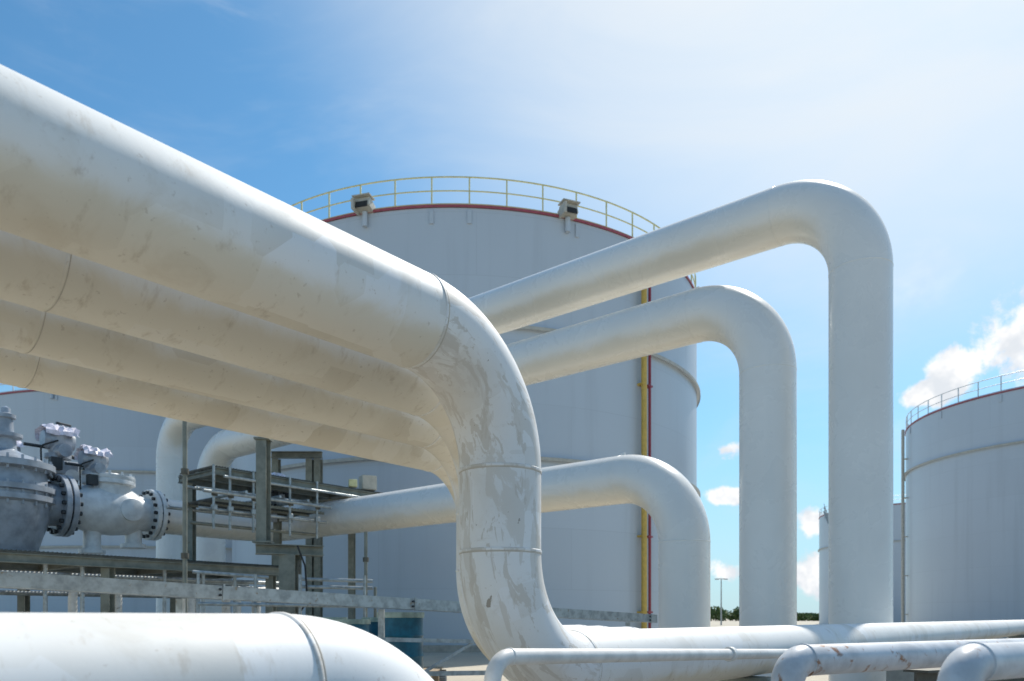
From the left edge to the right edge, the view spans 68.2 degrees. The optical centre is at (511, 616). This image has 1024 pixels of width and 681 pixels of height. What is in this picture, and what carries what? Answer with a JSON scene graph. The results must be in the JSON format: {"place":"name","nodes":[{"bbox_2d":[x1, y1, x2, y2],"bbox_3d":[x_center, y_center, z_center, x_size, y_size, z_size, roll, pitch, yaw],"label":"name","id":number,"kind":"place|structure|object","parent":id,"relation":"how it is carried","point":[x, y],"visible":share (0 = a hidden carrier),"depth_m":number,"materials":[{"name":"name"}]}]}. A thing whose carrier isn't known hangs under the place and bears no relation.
{"place":"outdoors","nodes":[
{"label":"outdoors","id":0,"kind":"place"},
{"bbox_2d":[0,549,278,612],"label":"valve access platform","id":1,"kind":"structure","parent":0,"point":[112,566],"depth_m":14.93,"materials":[{"name":"metal"}]},
{"bbox_2d":[0,0,1023,613],"label":"sky","id":2,"kind":"structure","parent":0,"point":[665,112],"materials":[{"name":"blue"}]},
{"bbox_2d":[423,619,1007,680],"bbox_3d":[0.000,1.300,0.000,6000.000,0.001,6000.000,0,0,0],"label":"ground","id":3,"kind":"structure","parent":0,"point":[470,661],"depth_m":22.08,"materials":[{"name":"concrete"}]},
{"bbox_2d":[0,384,231,612],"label":"storage tank","id":4,"kind":"object","parent":3,"relation":"on","point":[127,438],"visible":0.08,"depth_m":46.37,"materials":[{"name":"metal"}]},
{"bbox_2d":[181,421,188,612],"bbox_3d":[-5.190,-0.925,12.000,0.200,4.450,0.200,0,0,0],"label":"scaffold pole","id":5,"kind":"object","parent":3,"relation":"on","point":[184,474],"visible":0.67,"depth_m":11.97,"materials":[{"name":"grey metal"}]},
{"bbox_2d":[0,612,433,680],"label":"white pipeline","id":6,"kind":"object","parent":3,"relation":"on","point":[278,646],"visible":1,"depth_m":1.84,"materials":[{"name":"paint"}]},
{"bbox_2d":[166,464,379,618],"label":"access platform","id":7,"kind":"structure","parent":3,"relation":"on","point":[242,482],"depth_m":18.71,"materials":[{"name":"metal"}]},
{"bbox_2d":[271,472,291,521],"bbox_3d":[-6.217,-3.143,19.819,0.598,1.306,0.972,0,0,40],"label":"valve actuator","id":8,"kind":"object","parent":7,"relation":"attached to","point":[284,495],"visible":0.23,"depth_m":19.72,"materials":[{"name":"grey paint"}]},
{"bbox_2d":[192,570,372,616],"bbox_3d":[-4.048,0.207,14.783,4.073,2.185,0.559,0,0,-10],"label":"tubular handrail","id":9,"kind":"object","parent":3,"relation":"on","point":[256,576],"visible":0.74,"depth_m":14.59,"materials":[{"name":"metal"}]},
{"bbox_2d":[252,437,323,614],"bbox_3d":[-4.450,-1.120,15.150,1.315,4.840,0.777,0,0,0],"label":"steel pipe support","id":10,"kind":"object","parent":3,"relation":"on","point":[291,559],"visible":0.66,"depth_m":15.00,"materials":[{"name":"grey paint"}]},
{"bbox_2d":[0,348,585,625],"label":"white pipeline","id":11,"kind":"object","parent":3,"relation":"on","point":[28,371],"visible":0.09,"depth_m":4.29,"materials":[{"name":"paint"}]},
{"bbox_2d":[271,451,322,616],"bbox_3d":[-6.800,-1.960,23.900,1.600,6.520,0.200,0,0,0],"label":"steel pipe support","id":12,"kind":"object","parent":3,"relation":"on","point":[314,472],"visible":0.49,"depth_m":23.80,"materials":[{"name":"grey paint"}]},
{"bbox_2d":[0,299,605,660],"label":"white pipeline","id":13,"kind":"object","parent":3,"relation":"on","point":[31,331],"visible":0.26,"depth_m":3.74,"materials":[{"name":"paint"}]},
{"bbox_2d":[0,230,638,658],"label":"white pipeline","id":14,"kind":"object","parent":3,"relation":"on","point":[46,278],"visible":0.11,"depth_m":3.11,"materials":[{"name":"paint"}]},
{"bbox_2d":[0,571,656,675],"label":"cable tray","id":15,"kind":"object","parent":3,"relation":"on","point":[39,581],"visible":0.66,"depth_m":8.19,"materials":[{"name":"metal"}]},
{"bbox_2d":[363,532,368,616],"bbox_3d":[-2.920,-0.200,15.100,0.200,3.000,0.200,0,0,0],"label":"scaffold pole","id":16,"kind":"object","parent":3,"relation":"on","point":[365,559],"visible":0.35,"depth_m":15.07,"materials":[{"name":"grey metal"}]},
{"bbox_2d":[374,587,376,616],"bbox_3d":[-2.750,0.350,15.200,0.200,1.900,0.200,0,0,0],"label":"scaffold pole","id":17,"kind":"object","parent":3,"relation":"on","point":[375,594],"visible":0.07,"depth_m":15.17,"materials":[{"name":"grey metal"}]},
{"bbox_2d":[423,667,446,680],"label":"timber pallet","id":18,"kind":"object","parent":3,"relation":"on","point":[439,678],"visible":0.11,"depth_m":12.99,"materials":[{"name":"brown wood"}]},
{"bbox_2d":[320,617,346,618],"bbox_3d":[-3.200,0.443,13.200,0.640,0.875,0.640,0,0,0],"label":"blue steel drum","id":19,"kind":"object","parent":18,"relation":"on","point":[334,617],"visible":0.13,"depth_m":12.93,"materials":[{"name":"paint"}]},
{"bbox_2d":[330,619,370,632],"bbox_3d":[-2.550,0.458,11.900,0.640,0.845,0.640,0,0,0],"label":"blue steel drum","id":20,"kind":"object","parent":18,"relation":"on","point":[362,624],"visible":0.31,"depth_m":11.65,"materials":[{"name":"paint"}]},
{"bbox_2d":[362,617,377,636],"bbox_3d":[-2.200,0.443,12.700,0.640,0.875,0.640,0,0,0],"label":"blue steel drum","id":21,"kind":"object","parent":18,"relation":"on","point":[373,627],"visible":0.17,"depth_m":12.40,"materials":[{"name":"paint"}]},
{"bbox_2d":[377,612,423,668],"bbox_3d":[-1.560,0.383,10.600,0.660,0.895,0.660,0,0,0],"label":"blue steel drum","id":22,"kind":"object","parent":18,"relation":"on","point":[403,624],"visible":0.62,"depth_m":10.32,"materials":[{"name":"paint"}]},
{"bbox_2d":[165,452,710,627],"bbox_3d":[-2.399,-0.895,18.245,14.831,4.590,3.600,0,0,27],"label":"overhead pipe","id":23,"kind":"object","parent":3,"relation":"on","point":[665,496],"visible":0.69,"depth_m":14.50,"materials":[{"name":"white metal"}]},
{"bbox_2d":[46,470,169,553],"bbox_3d":[-10.139,-2.600,18.993,1.480,2.060,2.567,0,0,40],"label":"strainer valve","id":24,"kind":"object","parent":23,"relation":"attached to","point":[113,505],"visible":0.82,"depth_m":18.57,"materials":[{"name":"paint"}]},
{"bbox_2d":[0,406,63,550],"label":"control valve","id":25,"kind":"object","parent":24,"relation":"attached to","point":[31,504],"visible":0.91,"depth_m":16.93,"materials":[{"name":"grey paint"}]},
{"bbox_2d":[16,441,24,451],"bbox_3d":[-12.157,-3.512,18.242,0.932,1.784,1.082,0,0,0],"label":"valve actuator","id":26,"kind":"object","parent":25,"relation":"attached to","point":[19,444],"visible":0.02,"depth_m":18.23,"materials":[{"name":"grey paint"}]},
{"bbox_2d":[23,421,84,481],"bbox_3d":[-11.306,-3.765,18.953,1.185,2.230,1.353,0,0,0],"label":"valve actuator","id":27,"kind":"object","parent":24,"relation":"attached to","point":[57,442],"visible":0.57,"depth_m":18.66,"materials":[{"name":"grey paint"}]},
{"bbox_2d":[65,444,113,489],"bbox_3d":[-10.295,-3.305,18.723,0.820,1.829,1.379,0,0,38],"label":"valve actuator","id":28,"kind":"object","parent":24,"relation":"attached to","point":[90,459],"visible":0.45,"depth_m":18.45,"materials":[{"name":"grey paint"}]},
{"bbox_2d":[228,176,700,651],"bbox_3d":[-2.300,-7.606,40.000,24.460,17.812,24.460,0,0,0],"label":"storage tank","id":29,"kind":"object","parent":3,"relation":"on","point":[602,558],"visible":0.29,"depth_m":29.08,"materials":[{"name":"metal"}]},
{"bbox_2d":[196,285,796,676],"bbox_3d":[-2.526,-2.290,18.743,19.572,7.380,1.496,0,0,40],"label":"overhead pipe","id":30,"kind":"object","parent":3,"relation":"on","point":[749,330],"visible":0.77,"depth_m":12.72,"materials":[{"name":"white metal"}]},
{"bbox_2d":[0,64,1023,680],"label":"white pipeline","id":31,"kind":"object","parent":3,"relation":"on","point":[82,180],"visible":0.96,"depth_m":3.01,"materials":[{"name":"paint"}]},
{"bbox_2d":[156,180,893,680],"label":"overhead pipe","id":32,"kind":"object","parent":3,"relation":"on","point":[842,230],"visible":0.79,"depth_m":11.82,"materials":[{"name":"white metal"}]},
{"bbox_2d":[715,579,727,624],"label":"street lamp","id":33,"kind":"object","parent":3,"relation":"on","point":[721,602],"visible":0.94,"depth_m":119.90,"materials":[{"name":"metal"}]},
{"bbox_2d":[710,606,818,620],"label":"distant trees","id":34,"kind":"object","parent":3,"relation":"on","point":[726,614],"visible":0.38,"depth_m":247.38,"materials":[{"name":"green plant"}]},
{"bbox_2d":[815,494,905,624],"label":"storage tank","id":35,"kind":"object","parent":3,"relation":"on","point":[823,568],"visible":0.13,"depth_m":96.50,"materials":[{"name":"metal"}]},
{"bbox_2d":[771,638,1023,680],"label":"pipe","id":36,"kind":"object","parent":3,"relation":"on","point":[800,662],"visible":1,"depth_m":3.00,"materials":[{"name":"white metal"}]},
{"bbox_2d":[901,370,1023,634],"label":"storage tank","id":37,"kind":"object","parent":3,"relation":"on","point":[962,476],"visible":0.96,"depth_m":52.87,"materials":[{"name":"metal"}]},
{"bbox_2d":[937,642,1023,680],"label":"pipe","id":38,"kind":"object","parent":3,"relation":"on","point":[974,661],"visible":1,"depth_m":2.09,"materials":[{"name":"white metal"}]},
{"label":"service road","id":39,"kind":"structure","parent":0,"visible":0},
{"bbox_2d":[484,647,787,680],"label":"white pipe","id":40,"kind":"object","parent":39,"relation":"on","point":[500,661],"visible":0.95,"depth_m":3.47,"materials":[{"name":"white metal"}]},
{"bbox_2d":[903,667,1023,680],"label":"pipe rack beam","id":41,"kind":"structure","parent":39,"relation":"on","point":[927,674],"depth_m":6.07,"materials":[{"name":"metal"}]}
]}

